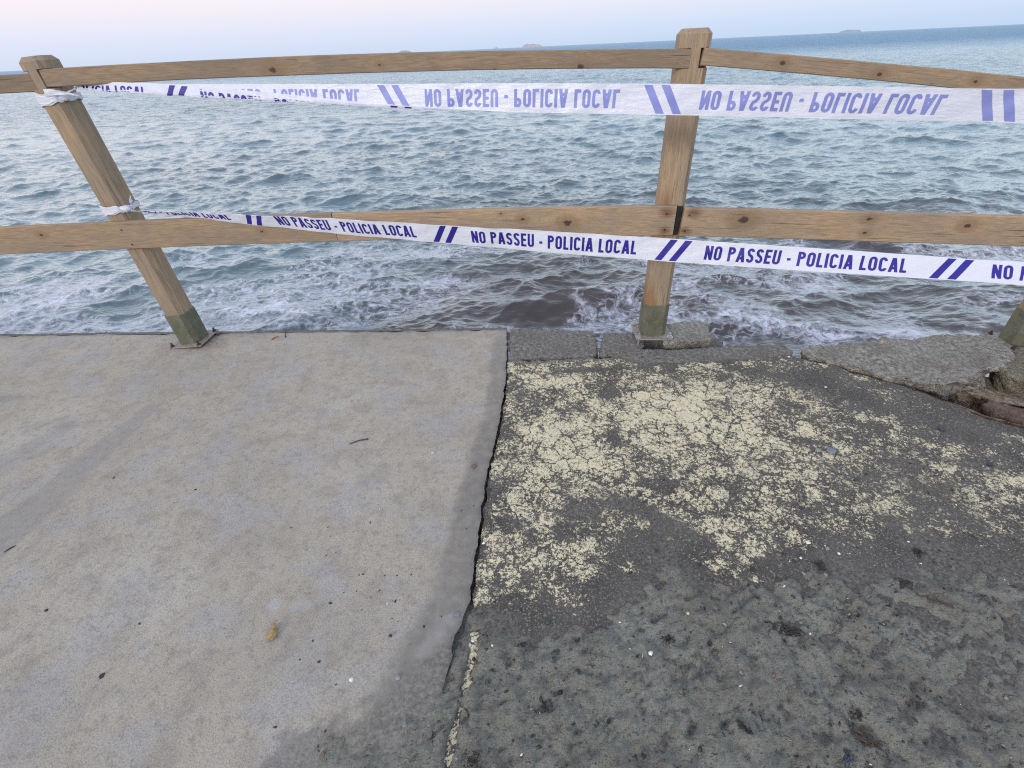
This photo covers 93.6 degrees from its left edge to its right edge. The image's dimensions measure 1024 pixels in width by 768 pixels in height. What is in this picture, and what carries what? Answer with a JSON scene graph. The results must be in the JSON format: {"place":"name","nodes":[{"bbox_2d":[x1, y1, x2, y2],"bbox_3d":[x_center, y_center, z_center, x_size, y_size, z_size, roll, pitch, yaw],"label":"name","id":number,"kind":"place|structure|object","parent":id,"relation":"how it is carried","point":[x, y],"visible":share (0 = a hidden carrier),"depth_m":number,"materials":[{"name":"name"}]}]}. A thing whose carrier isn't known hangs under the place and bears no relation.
{"place":"outdoors","nodes":[
{"label":"outdoors","id":0,"kind":"place"},
{"bbox_2d":[0,330,507,767],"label":"pavement","id":1,"kind":"structure","parent":0,"point":[216,575],"depth_m":1.47,"materials":[{"name":"concrete"}]},
{"bbox_2d":[266,623,276,639],"bbox_3d":[-0.610,0.630,1.220,0.024,0.020,0.045,-10,36,-10],"label":"seaweed ball","id":2,"kind":"object","parent":1,"relation":"on","point":[271,634],"visible":1,"depth_m":1.21,"materials":[{"name":"brown plant"}]},
{"bbox_2d":[402,720,406,727],"bbox_3d":[-0.233,0.739,1.043,0.012,0.008,0.017,-8,35,-8],"label":"pebble","id":3,"kind":"object","parent":1,"relation":"on","point":[404,723],"visible":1,"depth_m":1.04,"materials":[{"name":"white stone"}]},
{"bbox_2d":[454,611,460,616],"bbox_3d":[-0.142,0.597,1.245,0.019,0.011,0.015,-3,35,0],"label":"pebble","id":4,"kind":"object","parent":1,"relation":"on","point":[457,613],"visible":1,"depth_m":1.24,"materials":[{"name":"grey stone"}]},
{"bbox_2d":[0,27,1023,350],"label":"wooden fence","id":5,"kind":"object","parent":1,"relation":"on","point":[688,59],"visible":0.9,"depth_m":1.96,"materials":[{"name":"brown wood"}]},
{"bbox_2d":[33,82,1023,122],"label":"barrier tape","id":6,"kind":"object","parent":5,"relation":"attached to","point":[921,104],"visible":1,"depth_m":1.47,"materials":[{"name":"white plastic"}]},
{"bbox_2d":[98,196,1023,284],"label":"barrier tape","id":7,"kind":"object","parent":5,"relation":"attached to","point":[804,259],"visible":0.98,"depth_m":1.69,"materials":[{"name":"white plastic"}]},
{"bbox_2d":[470,377,507,601],"bbox_3d":[-0.323,1.671,-0.185,3.200,0.001,5.900,-3,35,0],"label":"crack","id":8,"kind":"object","parent":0,"point":[472,587],"depth_m":1.63,"materials":[{"name":"concrete"}]},
{"bbox_2d":[0,24,1023,376],"bbox_3d":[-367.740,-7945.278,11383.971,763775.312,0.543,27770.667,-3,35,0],"label":"sea","id":9,"kind":"structure","parent":0,"point":[210,154],"depth_m":8.93,"materials":[{"name":"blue liquid"}]},
{"bbox_2d":[0,328,508,376],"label":"seawall","id":10,"kind":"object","parent":9,"relation":"in","point":[229,332],"visible":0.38,"depth_m":2.64,"materials":[{"name":"concrete"}]},
{"bbox_2d":[522,44,541,47],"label":"rocky islet","id":11,"kind":"object","parent":9,"relation":"in","point":[530,45],"visible":0.96,"depth_m":3241.36,"materials":[{"name":"grey stone"}]},
{"bbox_2d":[839,30,860,32],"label":"rocky islet","id":12,"kind":"object","parent":9,"relation":"in","point":[847,31],"visible":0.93,"depth_m":3623.44,"materials":[{"name":"grey stone"}]},
{"bbox_2d":[0,0,1023,71],"label":"sky","id":13,"kind":"structure","parent":0,"point":[79,33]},
{"bbox_2d":[444,355,1023,767],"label":"road","id":14,"kind":"structure","parent":0,"point":[551,432],"depth_m":1.55,"materials":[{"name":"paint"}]},
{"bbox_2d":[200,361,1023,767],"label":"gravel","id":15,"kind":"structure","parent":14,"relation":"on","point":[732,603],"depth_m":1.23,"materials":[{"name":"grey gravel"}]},
{"bbox_2d":[312,563,1023,767],"bbox_3d":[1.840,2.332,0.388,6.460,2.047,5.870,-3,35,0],"label":"mud","id":16,"kind":"structure","parent":14,"relation":"on","point":[639,702],"depth_m":1.08,"materials":[{"name":"grey soil"}]},
{"bbox_2d":[463,751,481,767],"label":"seagrass clump","id":17,"kind":"object","parent":16,"relation":"on","point":[469,760],"visible":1,"depth_m":0.98,"materials":[{"name":"black plant"}]},
{"bbox_2d":[515,641,527,646],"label":"seagrass clump","id":18,"kind":"object","parent":16,"relation":"on","point":[523,644],"visible":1,"depth_m":1.17,"materials":[{"name":"grey plant"}]},
{"bbox_2d":[539,695,547,711],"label":"seagrass clump","id":19,"kind":"object","parent":16,"relation":"on","point":[542,702],"visible":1,"depth_m":1.07,"materials":[{"name":"black plant"}]},
{"bbox_2d":[660,634,675,643],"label":"seagrass clump","id":20,"kind":"object","parent":16,"relation":"on","point":[667,638],"visible":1,"depth_m":1.17,"materials":[{"name":"black plant"}]},
{"bbox_2d":[735,718,753,733],"bbox_3d":[0.493,0.724,1.006,0.020,0.010,0.053,-28,42,-32],"label":"seagrass clump","id":21,"kind":"object","parent":16,"relation":"on","point":[744,727],"visible":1,"depth_m":1.01,"materials":[{"name":"black plant"}]},
{"bbox_2d":[763,620,805,638],"bbox_3d":[0.673,0.602,1.192,0.099,0.010,0.030,16,39,24],"label":"seagrass clump","id":22,"kind":"object","parent":16,"relation":"on","point":[794,631],"visible":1,"depth_m":1.19,"materials":[{"name":"black plant"}]},
{"bbox_2d":[837,748,857,765],"bbox_3d":[0.678,0.749,0.969,0.058,0.009,0.026,-14,37,-16],"label":"seagrass clump","id":23,"kind":"object","parent":16,"relation":"on","point":[847,758],"visible":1,"depth_m":0.96,"materials":[{"name":"plant"}]},
{"bbox_2d":[849,707,865,718],"bbox_3d":[0.740,0.705,1.030,0.034,0.009,0.025,-3,35,0],"label":"seagrass clump","id":24,"kind":"object","parent":16,"relation":"on","point":[858,712],"visible":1,"depth_m":1.03,"materials":[{"name":"black plant"}]},
{"bbox_2d":[842,725,890,760],"bbox_3d":[0.735,0.735,0.993,0.087,0.010,0.040,25,43,33],"label":"seagrass clump","id":25,"kind":"object","parent":16,"relation":"on","point":[867,741],"visible":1,"depth_m":0.99,"materials":[{"name":"plant"}]},
{"bbox_2d":[891,577,913,588],"bbox_3d":[1.029,0.524,1.267,0.048,0.010,0.043,18,40,27],"label":"seagrass clump","id":26,"kind":"object","parent":16,"relation":"on","point":[904,583],"visible":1,"depth_m":1.27,"materials":[{"name":"black plant"}]},
{"bbox_2d":[916,593,954,608],"bbox_3d":[1.073,0.547,1.217,0.080,0.011,0.021,19,40,28],"label":"seagrass clump","id":27,"kind":"object","parent":16,"relation":"on","point":[938,600],"visible":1,"depth_m":1.22,"materials":[{"name":"plant"}]},
{"bbox_2d":[810,560,827,569],"bbox_3d":[0.852,0.497,1.332,0.032,0.010,0.034,-15,37,-17],"label":"seagrass clump","id":28,"kind":"object","parent":14,"relation":"on","point":[819,564],"visible":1,"depth_m":1.33,"materials":[{"name":"black plant"}]},
{"bbox_2d":[826,447,836,454],"bbox_3d":[1.120,0.234,1.685,0.030,0.018,0.032,17,39,26],"label":"pebble","id":29,"kind":"object","parent":14,"relation":"on","point":[831,450],"visible":1,"depth_m":1.68,"materials":[{"name":"grey stone"}]},
{"bbox_2d":[912,548,927,556],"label":"seagrass clump","id":30,"kind":"object","parent":14,"relation":"on","point":[917,552],"visible":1,"depth_m":1.35,"materials":[{"name":"black plant"}]},
{"bbox_2d":[507,358,1023,428],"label":"ground","id":31,"kind":"structure","parent":0,"point":[997,420],"depth_m":1.89,"materials":[{"name":"asphalt"},{"name":"worn pale yellow paint"}]},
{"bbox_2d":[509,329,597,361],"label":"kerb block","id":32,"kind":"structure","parent":31,"relation":"on","point":[528,345],"depth_m":2.36,"materials":[{"name":"concrete"}]},
{"bbox_2d":[599,333,645,358],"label":"kerb block","id":33,"kind":"structure","parent":31,"relation":"on","point":[613,343],"depth_m":2.35,"materials":[{"name":"concrete"}]},
{"bbox_2d":[644,339,722,349],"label":"kerb block","id":34,"kind":"structure","parent":31,"relation":"on","point":[653,344],"depth_m":2.44,"materials":[{"name":"concrete"}]},
{"bbox_2d":[662,322,712,349],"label":"kerb block","id":35,"kind":"structure","parent":34,"relation":"on","point":[690,335],"depth_m":2.35,"materials":[{"name":"concrete"}]},
{"bbox_2d":[608,344,792,362],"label":"kerb block","id":36,"kind":"structure","parent":31,"relation":"on","point":[714,354],"depth_m":2.25,"materials":[{"name":"concrete"}]},
{"bbox_2d":[800,334,1015,400],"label":"kerb block","id":37,"kind":"structure","parent":31,"relation":"on","point":[943,367],"depth_m":2.14,"materials":[{"name":"concrete"}]},
{"bbox_2d":[945,377,1023,410],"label":"rubble block","id":38,"kind":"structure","parent":31,"relation":"on","point":[973,400],"depth_m":2.12,"materials":[{"name":"stone"}]},
{"bbox_2d":[989,346,1023,399],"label":"kerb block","id":39,"kind":"structure","parent":38,"relation":"on","point":[1009,380],"depth_m":2.08,"materials":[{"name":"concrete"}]},
{"bbox_2d":[974,401,1023,424],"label":"rubble block","id":40,"kind":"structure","parent":31,"relation":"on","point":[1007,412],"depth_m":1.98,"materials":[{"name":"stone"}]}
]}

